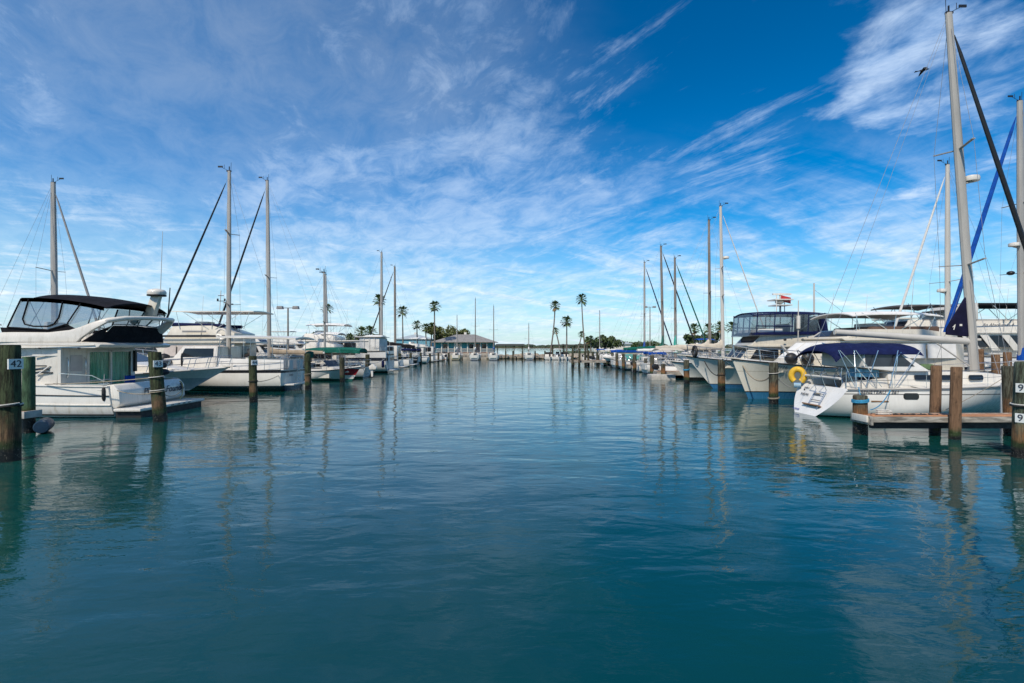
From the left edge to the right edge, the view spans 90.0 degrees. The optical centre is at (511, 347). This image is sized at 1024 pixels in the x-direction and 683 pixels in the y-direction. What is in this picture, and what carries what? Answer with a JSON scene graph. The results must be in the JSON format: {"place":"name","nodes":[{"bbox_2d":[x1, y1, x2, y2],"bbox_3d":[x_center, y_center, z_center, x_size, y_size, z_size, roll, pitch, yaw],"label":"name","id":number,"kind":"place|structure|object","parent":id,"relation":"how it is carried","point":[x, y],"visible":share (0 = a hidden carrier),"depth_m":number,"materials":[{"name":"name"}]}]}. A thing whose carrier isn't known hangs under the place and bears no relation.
{"place":"outdoors","nodes":[
{"label":"outdoors","id":0,"kind":"place"},
{"bbox_2d":[0,348,1023,682],"bbox_3d":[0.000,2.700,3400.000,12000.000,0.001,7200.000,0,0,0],"label":"water","id":1,"kind":"structure","parent":0,"point":[502,522],"depth_m":7.15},
{"bbox_2d":[0,345,23,462],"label":"piling","id":2,"kind":"object","parent":1,"relation":"in","point":[11,368],"visible":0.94,"depth_m":12.06,"materials":[{"name":"brown wood"}]},
{"bbox_2d":[22,357,35,433],"bbox_3d":[-15.245,2.251,16.154,0.354,3.897,0.367,0,0,0],"label":"piling","id":3,"kind":"object","parent":1,"relation":"in","point":[29,385],"visible":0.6,"depth_m":16.03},
{"bbox_2d":[22,409,41,418],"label":"finger pier","id":4,"kind":"structure","parent":1,"relation":"on","point":[31,414],"depth_m":15.93,"materials":[{"name":"grey wood"}]},
{"bbox_2d":[33,417,54,433],"bbox_3d":[-14.850,2.480,16.250,0.416,0.406,1.080,33,-18,-30],"label":"blue float","id":5,"kind":"object","parent":1,"relation":"on","point":[44,425],"visible":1,"depth_m":15.87,"materials":[{"name":"plastic"}]},
{"bbox_2d":[0,175,100,330],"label":"sailboat","id":6,"kind":"object","parent":1,"relation":"on","point":[53,270],"visible":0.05,"depth_m":35.12,"materials":[{"name":"silver metal"}]},
{"bbox_2d":[0,231,204,417],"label":"flybridge cruiser","id":7,"kind":"object","parent":1,"relation":"on","point":[61,352],"visible":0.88,"depth_m":19.87,"materials":[{"name":"white plastic"}]},
{"bbox_2d":[70,355,82,370],"bbox_3d":[-17.245,0.635,20.275,0.030,0.630,0.550,0,0,0],"label":"window","id":8,"kind":"structure","parent":7,"relation":"in","point":[76,361],"depth_m":20.26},
{"bbox_2d":[87,350,132,384],"bbox_3d":[-17.260,1.190,22.000,0.080,2.120,2.480,0,0,0],"label":"sliding door","id":9,"kind":"structure","parent":7,"relation":"in","point":[88,351],"depth_m":21.98,"materials":[{"name":"green glass"}]},
{"bbox_2d":[124,375,134,382],"bbox_3d":[-16.509,1.735,22.352,0.482,1.030,0.524,0,0,10],"label":"folding chair","id":10,"kind":"object","parent":7,"relation":"on","point":[129,377],"visible":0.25,"depth_m":22.36,"materials":[{"name":"blue fabric"}]},
{"bbox_2d":[124,321,163,356],"bbox_3d":[-36.284,-0.175,52.000,12.671,6.850,3.975,0,0,0],"label":"motor yacht","id":11,"kind":"object","parent":1,"relation":"on","point":[145,350],"visible":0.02,"depth_m":50.49,"materials":[{"name":"white plastic"}]},
{"bbox_2d":[148,352,167,421],"bbox_3d":[-12.791,2.187,18.581,0.796,4.026,0.528,0,0,0],"label":"piling","id":12,"kind":"object","parent":1,"relation":"in","point":[157,390],"visible":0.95,"depth_m":18.41,"materials":[{"name":"brown wood"}]},
{"bbox_2d":[45,378,148,384],"bbox_3d":[-15.179,1.240,18.940,4.896,0.356,0.031,0,0,8],"label":"mooring rope","id":13,"kind":"object","parent":12,"relation":"attached to","point":[97,382],"visible":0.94,"depth_m":18.95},
{"bbox_2d":[135,353,235,392],"bbox_3d":[-21.227,1.425,28.000,12.155,3.750,3.969,0,0,0],"label":"express cruiser","id":14,"kind":"object","parent":1,"relation":"on","point":[190,378],"visible":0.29,"depth_m":27.64,"materials":[{"name":"white plastic"}]},
{"bbox_2d":[137,292,273,358],"bbox_3d":[-24.366,-0.476,38.400,13.371,7.452,4.274,0,0,0],"label":"trawler","id":15,"kind":"object","parent":1,"relation":"on","point":[178,337],"visible":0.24,"depth_m":36.93,"materials":[{"name":"white plastic"}]},
{"bbox_2d":[153,166,314,391],"bbox_3d":[-19.233,-4.225,32.600,12.165,15.050,3.980,0,0,0],"label":"motorsailer","id":16,"kind":"object","parent":1,"relation":"on","point":[290,373],"visible":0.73,"depth_m":31.33,"materials":[{"name":"white plastic"}]},
{"bbox_2d":[248,356,257,402],"bbox_3d":[-12.656,2.315,25.046,0.457,3.770,0.449,0,0,-34],"label":"piling","id":17,"kind":"object","parent":1,"relation":"in","point":[252,381],"visible":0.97,"depth_m":24.90,"materials":[{"name":"brown wood"}]},
{"bbox_2d":[255,339,295,357],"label":"motor yacht","id":18,"kind":"object","parent":1,"relation":"on","point":[262,349],"visible":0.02,"depth_m":68.72,"materials":[{"name":"white plastic"}]},
{"bbox_2d":[218,174,351,370],"bbox_3d":[-19.998,-5.725,43.400,12.004,17.850,3.748,0,0,0],"label":"sailboat","id":19,"kind":"object","parent":1,"relation":"on","point":[268,288],"visible":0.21,"depth_m":43.31,"materials":[{"name":"silver metal"}]},
{"bbox_2d":[265,331,304,348],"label":"motor yacht","id":20,"kind":"object","parent":1,"relation":"on","point":[275,343],"visible":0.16,"depth_m":80.62,"materials":[{"name":"white plastic"}]},
{"bbox_2d":[276,306,299,357],"bbox_3d":[-22.750,-0.681,52.000,2.228,6.961,0.400,0,0,0],"label":"lamp post","id":21,"kind":"object","parent":1,"relation":"in","point":[293,307],"visible":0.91,"depth_m":51.92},
{"bbox_2d":[304,353,311,390],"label":"piling","id":22,"kind":"object","parent":1,"relation":"in","point":[308,373],"visible":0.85,"depth_m":31.83,"materials":[{"name":"wood"}]},
{"bbox_2d":[265,313,374,371],"bbox_3d":[-18.966,0.025,49.400,10.771,6.450,3.376,0,0,0],"label":"motor yacht","id":23,"kind":"object","parent":1,"relation":"on","point":[318,345],"visible":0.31,"depth_m":48.19,"materials":[{"name":"white plastic"}]},
{"bbox_2d":[278,268,370,377],"bbox_3d":[-16.698,-1.975,45.200,8.204,10.350,2.951,0,0,0],"label":"sailboat","id":24,"kind":"object","parent":1,"relation":"on","point":[364,372],"visible":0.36,"depth_m":44.65,"materials":[{"name":"silver metal"}]},
{"bbox_2d":[302,270,347,343],"bbox_3d":[-20.898,-2.925,60.000,8.604,12.250,2.851,0,0,0],"label":"sailboat","id":25,"kind":"object","parent":1,"relation":"on","point":[326,287],"visible":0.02,"depth_m":59.94,"materials":[{"name":"silver metal"}]},
{"bbox_2d":[264,309,397,372],"bbox_3d":[-19.466,-0.375,55.000,14.171,7.251,4.274,0,0,0],"label":"motor yacht","id":26,"kind":"object","parent":1,"relation":"on","point":[376,348],"visible":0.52,"depth_m":53.35,"materials":[{"name":"white plastic"}]},
{"bbox_2d":[304,360,360,380],"bbox_3d":[-15.230,2.140,41.663,6.652,2.120,2.467,0,0,16],"label":"runabout","id":27,"kind":"object","parent":1,"relation":"on","point":[330,371],"visible":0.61,"depth_m":40.72,"materials":[{"name":"white plastic"}]},
{"bbox_2d":[339,357,344,381],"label":"piling","id":28,"kind":"object","parent":1,"relation":"in","point":[342,367],"visible":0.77,"depth_m":39.14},
{"bbox_2d":[365,354,369,375],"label":"piling","id":29,"kind":"object","parent":1,"relation":"in","point":[367,358],"visible":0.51,"depth_m":47.84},
{"bbox_2d":[366,327,406,368],"bbox_3d":[-18.766,-0.075,64.000,11.171,6.650,3.476,0,0,0],"label":"motor yacht","id":30,"kind":"object","parent":1,"relation":"on","point":[398,364],"visible":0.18,"depth_m":62.91,"materials":[{"name":"white plastic"}]},
{"bbox_2d":[356,250,420,364],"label":"sailboat","id":31,"kind":"object","parent":1,"relation":"on","point":[416,360],"visible":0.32,"depth_m":78.41,"materials":[{"name":"silver metal"}]},
{"bbox_2d":[370,266,429,362],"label":"sailboat","id":32,"kind":"object","parent":1,"relation":"on","point":[425,359],"visible":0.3,"depth_m":85.90,"materials":[{"name":"silver metal"}]},
{"bbox_2d":[386,322,415,366],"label":"motor yacht","id":33,"kind":"object","parent":1,"relation":"on","point":[407,362],"visible":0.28,"depth_m":70.16,"materials":[{"name":"white plastic"}]},
{"bbox_2d":[401,334,437,361],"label":"motor yacht","id":34,"kind":"object","parent":1,"relation":"on","point":[422,346],"visible":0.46,"depth_m":91.75,"materials":[{"name":"white plastic"}]},
{"bbox_2d":[426,329,445,360],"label":"motor yacht","id":35,"kind":"object","parent":1,"relation":"on","point":[431,350],"visible":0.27,"depth_m":99.18,"materials":[{"name":"white plastic"}]},
{"bbox_2d":[450,325,462,359],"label":"sailboat","id":36,"kind":"object","parent":1,"relation":"on","point":[456,356],"visible":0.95,"depth_m":106.52,"materials":[{"name":"silver metal"}]},
{"bbox_2d":[469,299,480,359],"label":"sailboat","id":37,"kind":"object","parent":1,"relation":"on","point":[475,356],"visible":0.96,"depth_m":107.82,"materials":[{"name":"silver metal"}]},
{"bbox_2d":[488,306,499,359],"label":"sailboat","id":38,"kind":"object","parent":1,"relation":"on","point":[493,356],"visible":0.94,"depth_m":108.32,"materials":[{"name":"silver metal"}]},
{"bbox_2d":[462,355,543,358],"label":"dock","id":39,"kind":"object","parent":1,"relation":"in","point":[516,356],"visible":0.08,"depth_m":112.55,"materials":[{"name":"grey wood"}]},
{"bbox_2d":[523,324,534,359],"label":"sailboat","id":40,"kind":"object","parent":1,"relation":"on","point":[529,356],"visible":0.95,"depth_m":109.47,"materials":[{"name":"silver metal"}]},
{"bbox_2d":[543,352,553,359],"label":"boat","id":41,"kind":"object","parent":1,"relation":"on","point":[548,355],"visible":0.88,"depth_m":108.51,"materials":[{"name":"silver metal"}]},
{"bbox_2d":[552,349,562,359],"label":"boat","id":42,"kind":"object","parent":1,"relation":"on","point":[557,356],"visible":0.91,"depth_m":107.97,"materials":[{"name":"silver metal"}]},
{"bbox_2d":[569,360,605,365],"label":"jetty","id":43,"kind":"object","parent":1,"relation":"in","point":[591,361],"visible":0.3,"depth_m":72.35,"materials":[{"name":"grey wood"}]},
{"bbox_2d":[594,311,606,356],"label":"sailboat","id":44,"kind":"object","parent":1,"relation":"on","point":[599,337],"visible":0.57,"depth_m":110.79,"materials":[{"name":"silver metal"}]},
{"bbox_2d":[632,354,636,372],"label":"piling","id":45,"kind":"object","parent":1,"relation":"in","point":[634,365],"visible":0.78,"depth_m":53.84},
{"bbox_2d":[599,260,673,365],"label":"sailboat","id":46,"kind":"object","parent":1,"relation":"on","point":[624,351],"visible":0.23,"depth_m":74.92,"materials":[{"name":"silver metal"}]},
{"bbox_2d":[650,355,653,373],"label":"piling","id":47,"kind":"object","parent":1,"relation":"in","point":[651,362],"visible":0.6,"depth_m":46.62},
{"bbox_2d":[630,350,676,371],"bbox_3d":[16.874,1.770,56.000,7.852,2.860,2.667,0,0,0],"label":"boat","id":48,"kind":"object","parent":1,"relation":"on","point":[638,368],"visible":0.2,"depth_m":55.48,"materials":[{"name":"silver metal"}]},
{"bbox_2d":[610,243,699,367],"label":"sailboat","id":49,"kind":"object","parent":1,"relation":"on","point":[662,326],"visible":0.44,"depth_m":65.92,"materials":[{"name":"silver metal"}]},
{"bbox_2d":[647,374,675,379],"bbox_3d":[12.500,2.565,42.900,2.000,0.570,1.400,0,0,0],"label":"white float","id":50,"kind":"object","parent":1,"relation":"on","point":[661,376],"visible":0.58,"depth_m":42.20,"materials":[{"name":"plastic"}]},
{"bbox_2d":[618,255,712,369],"bbox_3d":[18.398,-3.975,61.000,11.004,14.350,3.549,0,0,0],"label":"sailboat","id":51,"kind":"object","parent":1,"relation":"on","point":[675,332],"visible":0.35,"depth_m":60.92,"materials":[{"name":"silver metal"}]},
{"bbox_2d":[653,371,681,374],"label":"finger pier","id":52,"kind":"structure","parent":1,"relation":"in","point":[669,372],"depth_m":43.65,"materials":[{"name":"grey wood"}]},
{"bbox_2d":[652,364,683,377],"bbox_3d":[16.124,2.090,45.900,7.152,2.220,2.467,0,0,0],"label":"boat","id":53,"kind":"object","parent":1,"relation":"on","point":[655,367],"visible":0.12,"depth_m":45.73,"materials":[{"name":"silver metal"}]},
{"bbox_2d":[683,360,689,383],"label":"piling","id":54,"kind":"object","parent":1,"relation":"in","point":[686,369],"visible":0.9,"depth_m":37.42,"materials":[{"name":"brown wood"}]},
{"bbox_2d":[640,217,744,373],"bbox_3d":[19.198,-5.125,52.000,11.804,16.650,3.748,0,0,0],"label":"sailboat","id":55,"kind":"object","parent":1,"relation":"on","point":[645,368],"visible":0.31,"depth_m":51.93,"materials":[{"name":"silver metal"}]},
{"bbox_2d":[667,329,725,357],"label":"motor yacht","id":56,"kind":"object","parent":1,"relation":"on","point":[690,351],"visible":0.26,"depth_m":90.78,"materials":[{"name":"white plastic"}]},
{"bbox_2d":[652,203,763,370],"bbox_3d":[19.048,-5.275,48.000,11.504,16.950,3.748,0,0,0],"label":"sailboat","id":57,"kind":"object","parent":1,"relation":"on","point":[719,344],"visible":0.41,"depth_m":47.91,"materials":[{"name":"silver metal"}]},
{"bbox_2d":[664,318,773,380],"bbox_3d":[18.434,0.050,41.200,12.371,6.400,3.775,0,0,0],"label":"motor yacht","id":58,"kind":"object","parent":1,"relation":"on","point":[695,374],"visible":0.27,"depth_m":41.02,"materials":[{"name":"white plastic"}]},
{"bbox_2d":[717,360,725,390],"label":"piling","id":59,"kind":"object","parent":1,"relation":"in","point":[721,374],"visible":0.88,"depth_m":31.23,"materials":[{"name":"brown wood"}]},
{"bbox_2d":[677,293,833,387],"bbox_3d":[17.834,-0.150,33.600,13.971,6.800,4.374,0,0,0],"label":"trawler","id":60,"kind":"object","parent":1,"relation":"on","point":[778,335],"visible":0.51,"depth_m":32.90,"materials":[{"name":"white plastic"}]},
{"bbox_2d":[768,362,779,403],"bbox_3d":[12.436,2.461,24.345,0.518,3.478,0.526,0,0,0],"label":"piling","id":61,"kind":"object","parent":1,"relation":"in","point":[773,397],"visible":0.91,"depth_m":24.16,"materials":[{"name":"brown wood"}]},
{"bbox_2d":[720,273,990,398],"bbox_3d":[17.869,-0.235,27.149,13.971,6.971,4.274,0,0,-4],"label":"motor yacht","id":62,"kind":"object","parent":1,"relation":"on","point":[787,362],"visible":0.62,"depth_m":25.91,"materials":[{"name":"white plastic"}]},
{"bbox_2d":[851,395,868,434],"bbox_3d":[10.845,2.850,15.947,0.481,2.700,0.481,0,0,0],"label":"piling","id":63,"kind":"object","parent":1,"relation":"in","point":[860,404],"visible":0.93,"depth_m":15.80,"materials":[{"name":"brown wood"}]},
{"bbox_2d":[872,310,918,320],"bbox_3d":[37.934,-0.475,54.000,14.171,7.451,4.274,0,0,0],"label":"motor yacht","id":64,"kind":"object","parent":1,"relation":"on","point":[904,318],"visible":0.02,"depth_m":54.83,"materials":[{"name":"white plastic"}]},
{"bbox_2d":[794,0,1023,417],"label":"sailboat","id":65,"kind":"object","parent":1,"relation":"on","point":[903,378],"visible":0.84,"depth_m":20.45,"materials":[{"name":"metal"}]},
{"bbox_2d":[788,366,806,387],"bbox_3d":[12.300,1.289,22.050,0.724,0.922,0.232,0,0,35],"label":"horseshoe buoy","id":66,"kind":"object","parent":65,"relation":"attached to","point":[792,372],"visible":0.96,"depth_m":22.02,"materials":[{"name":"yellow plastic"}]},
{"bbox_2d":[850,368,878,376],"bbox_3d":[13.725,0.990,19.950,0.750,0.320,0.560,0,0,0],"label":"blue cushion","id":67,"kind":"object","parent":65,"relation":"on","point":[859,374],"visible":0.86,"depth_m":19.67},
{"bbox_2d":[865,355,913,365],"bbox_3d":[14.300,0.485,19.394,1.860,0.490,0.071,0,0,0],"label":"dodger window","id":68,"kind":"structure","parent":65,"relation":"in","point":[881,360],"depth_m":19.37,"materials":[{"name":"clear glass"}]},
{"bbox_2d":[851,413,1011,428],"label":"finger pier","id":69,"kind":"structure","parent":1,"relation":"on","point":[969,421],"depth_m":15.34,"materials":[{"name":"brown wood"}]},
{"bbox_2d":[929,365,941,432],"bbox_3d":[13.413,2.390,16.255,0.366,3.620,0.329,0,0,0],"label":"piling","id":70,"kind":"object","parent":1,"relation":"in","point":[935,399],"visible":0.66,"depth_m":16.13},
{"bbox_2d":[871,289,1017,367],"bbox_3d":[34.724,-0.585,40.500,18.151,7.671,5.073,0,0,0],"label":"motor yacht","id":71,"kind":"object","parent":1,"relation":"on","point":[992,329],"visible":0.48,"depth_m":38.90,"materials":[{"name":"white plastic"}]},
{"bbox_2d":[948,367,962,439],"bbox_3d":[12.985,2.390,15.025,0.361,3.620,0.321,0,0,0],"label":"piling","id":72,"kind":"object","parent":1,"relation":"in","point":[955,409],"visible":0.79,"depth_m":14.91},
{"bbox_2d":[895,157,1016,369],"bbox_3d":[31.502,-5.125,36.200,10.804,16.650,3.655,0,0,0],"label":"sailboat","id":73,"kind":"object","parent":1,"relation":"on","point":[946,291],"visible":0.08,"depth_m":36.12,"materials":[{"name":"silver metal"}]},
{"bbox_2d":[978,349,983,369],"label":"piling","id":74,"kind":"object","parent":1,"relation":"in","point":[981,356],"visible":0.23,"depth_m":26.82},
{"bbox_2d":[943,94,1023,370],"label":"sailboat","id":75,"kind":"object","parent":1,"relation":"on","point":[1019,128],"visible":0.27,"depth_m":30.91,"materials":[{"name":"silver metal"}]},
{"bbox_2d":[991,354,1000,373],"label":"piling","id":76,"kind":"object","parent":1,"relation":"in","point":[996,357],"visible":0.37,"depth_m":24.39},
{"bbox_2d":[1001,366,1013,432],"bbox_3d":[15.824,2.400,16.256,0.433,3.600,0.372,0,0,45],"label":"piling","id":77,"kind":"object","parent":1,"relation":"in","point":[1007,373],"visible":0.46,"depth_m":16.17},
{"bbox_2d":[1003,352,1011,365],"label":"piling","id":78,"kind":"object","parent":1,"relation":"in","point":[1009,357],"visible":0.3,"depth_m":25.38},
{"bbox_2d":[1009,361,1023,458],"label":"piling","id":79,"kind":"object","parent":1,"relation":"in","point":[1017,431],"visible":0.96,"depth_m":12.45,"materials":[{"name":"brown wood"}]},
{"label":"breakwater","id":80,"kind":"structure","parent":1,"relation":"in","visible":0},
{"bbox_2d":[495,344,524,353],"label":"shelter","id":81,"kind":"object","parent":80,"relation":"on","point":[505,345],"visible":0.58,"depth_m":120.90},
{"bbox_2d":[486,353,577,358],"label":"riprap","id":82,"kind":"object","parent":80,"relation":"on","point":[576,357],"visible":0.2,"depth_m":117.51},
{"bbox_2d":[0,0,1023,345],"label":"sky","id":83,"kind":"structure","parent":0,"point":[517,158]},
{"bbox_2d":[565,351,728,354],"bbox_3d":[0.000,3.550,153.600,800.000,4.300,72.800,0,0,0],"label":"ground","id":84,"kind":"structure","parent":0,"point":[646,351],"depth_m":146.26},
{"bbox_2d":[346,333,365,339],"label":"tree","id":85,"kind":"object","parent":84,"relation":"on","point":[350,335],"visible":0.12,"depth_m":128.27,"materials":[{"name":"green plant"}]},
{"bbox_2d":[373,294,385,334],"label":"palm tree","id":86,"kind":"object","parent":84,"relation":"on","point":[378,299],"visible":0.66,"depth_m":127.83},
{"bbox_2d":[396,306,406,343],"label":"palm tree","id":87,"kind":"object","parent":84,"relation":"on","point":[400,311],"visible":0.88,"depth_m":133.85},
{"bbox_2d":[396,332,433,346],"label":"house","id":88,"kind":"structure","parent":84,"relation":"on","point":[407,340],"depth_m":148.00,"materials":[{"name":"blue"}]},
{"bbox_2d":[429,301,441,351],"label":"palm tree","id":89,"kind":"object","parent":84,"relation":"on","point":[434,306],"visible":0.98,"depth_m":121.83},
{"bbox_2d":[426,324,459,340],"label":"tree","id":90,"kind":"object","parent":84,"relation":"on","point":[439,330],"visible":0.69,"depth_m":140.58,"materials":[{"name":"green plant"}]},
{"bbox_2d":[436,353,489,358],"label":"seawall","id":91,"kind":"object","parent":84,"relation":"on","point":[468,354],"depth_m":116.70,"materials":[{"name":"concrete"}]},
{"bbox_2d":[432,332,497,352],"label":"house","id":92,"kind":"structure","parent":84,"relation":"on","point":[465,341],"depth_m":128.04,"materials":[{"name":"teal"}]},
{"bbox_2d":[550,300,559,351],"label":"palm tree","id":93,"kind":"object","parent":84,"relation":"on","point":[555,302],"visible":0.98,"depth_m":127.85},
{"bbox_2d":[560,315,572,351],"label":"palm tree","id":94,"kind":"object","parent":84,"relation":"on","point":[567,320],"visible":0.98,"depth_m":131.84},
{"bbox_2d":[551,344,587,352],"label":"pergola","id":95,"kind":"object","parent":84,"relation":"on","point":[569,344],"visible":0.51,"depth_m":119.80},
{"bbox_2d":[577,294,587,350],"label":"palm tree","id":96,"kind":"object","parent":84,"relation":"on","point":[582,301],"visible":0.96,"depth_m":135.86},
{"bbox_2d":[585,337,610,351],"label":"tree","id":97,"kind":"object","parent":84,"relation":"on","point":[595,344],"visible":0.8,"depth_m":148.20,"materials":[{"name":"green plant"}]},
{"bbox_2d":[598,334,624,350],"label":"tree","id":98,"kind":"object","parent":84,"relation":"on","point":[613,342],"visible":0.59,"depth_m":151.10,"materials":[{"name":"green plant"}]},
{"bbox_2d":[591,339,631,351],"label":"house","id":99,"kind":"structure","parent":84,"relation":"on","point":[626,344],"depth_m":168.00,"materials":[{"name":"metal"}]},
{"bbox_2d":[625,341,648,346],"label":"tree","id":100,"kind":"object","parent":84,"relation":"on","point":[636,344],"visible":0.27,"depth_m":187.22,"materials":[{"name":"green plant"}]},
{"bbox_2d":[569,353,728,358],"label":"seawall","id":101,"kind":"object","parent":84,"relation":"on","point":[576,354],"visible":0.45,"depth_m":118.50,"materials":[{"name":"concrete"}]},
{"bbox_2d":[688,323,699,335],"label":"palm tree","id":102,"kind":"object","parent":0,"point":[694,330],"visible":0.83,"depth_m":204.27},
{"bbox_2d":[683,333,714,343],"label":"tree","id":103,"kind":"object","parent":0,"point":[688,338],"visible":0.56,"depth_m":201.89,"materials":[{"name":"green plant"}]},
{"bbox_2d":[697,332,719,343],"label":"tree","id":104,"kind":"object","parent":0,"point":[716,335],"visible":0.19,"depth_m":206.29,"materials":[{"name":"green plant"}]},
{"bbox_2d":[714,321,726,350],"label":"palm tree","id":105,"kind":"object","parent":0,"point":[719,326],"visible":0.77,"depth_m":204.74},
{"bbox_2d":[725,320,736,348],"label":"palm tree","id":106,"kind":"object","parent":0,"point":[731,324],"visible":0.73,"depth_m":204.77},
{"bbox_2d":[875,409,892,414],"bbox_3d":[11.306,1.975,15.551,0.468,0.194,0.317,0,0,0],"label":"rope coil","id":107,"kind":"object","parent":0,"point":[882,412],"visible":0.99,"depth_m":15.44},
{"bbox_3d":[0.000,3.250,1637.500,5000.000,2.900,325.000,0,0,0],"label":"far shore","id":108,"kind":"structure","parent":0,"visible":0},
{"bbox_2d":[495,343,731,347],"bbox_3d":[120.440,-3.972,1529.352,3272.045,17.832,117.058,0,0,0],"label":"wood","id":109,"kind":"object","parent":108,"relation":"on","point":[555,346],"visible":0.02,"depth_m":1499.62,"materials":[{"name":"green plant"}]},
{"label":"pier","id":110,"kind":"object","parent":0,"visible":0},
{"bbox_2d":[813,283,855,321],"bbox_3d":[25.852,-1.550,40.528,4.801,6.900,0.175,0,0,-13],"label":"flag pole","id":111,"kind":"object","parent":110,"relation":"on","point":[814,290],"visible":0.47,"depth_m":39.98,"materials":[{"name":"metal"}]},
{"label":"boat lift","id":112,"kind":"object","parent":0,"visible":0},
{"bbox_2d":[601,352,625,362],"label":"dinghy","id":113,"kind":"object","parent":112,"relation":"on","point":[607,358],"visible":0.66,"depth_m":67.60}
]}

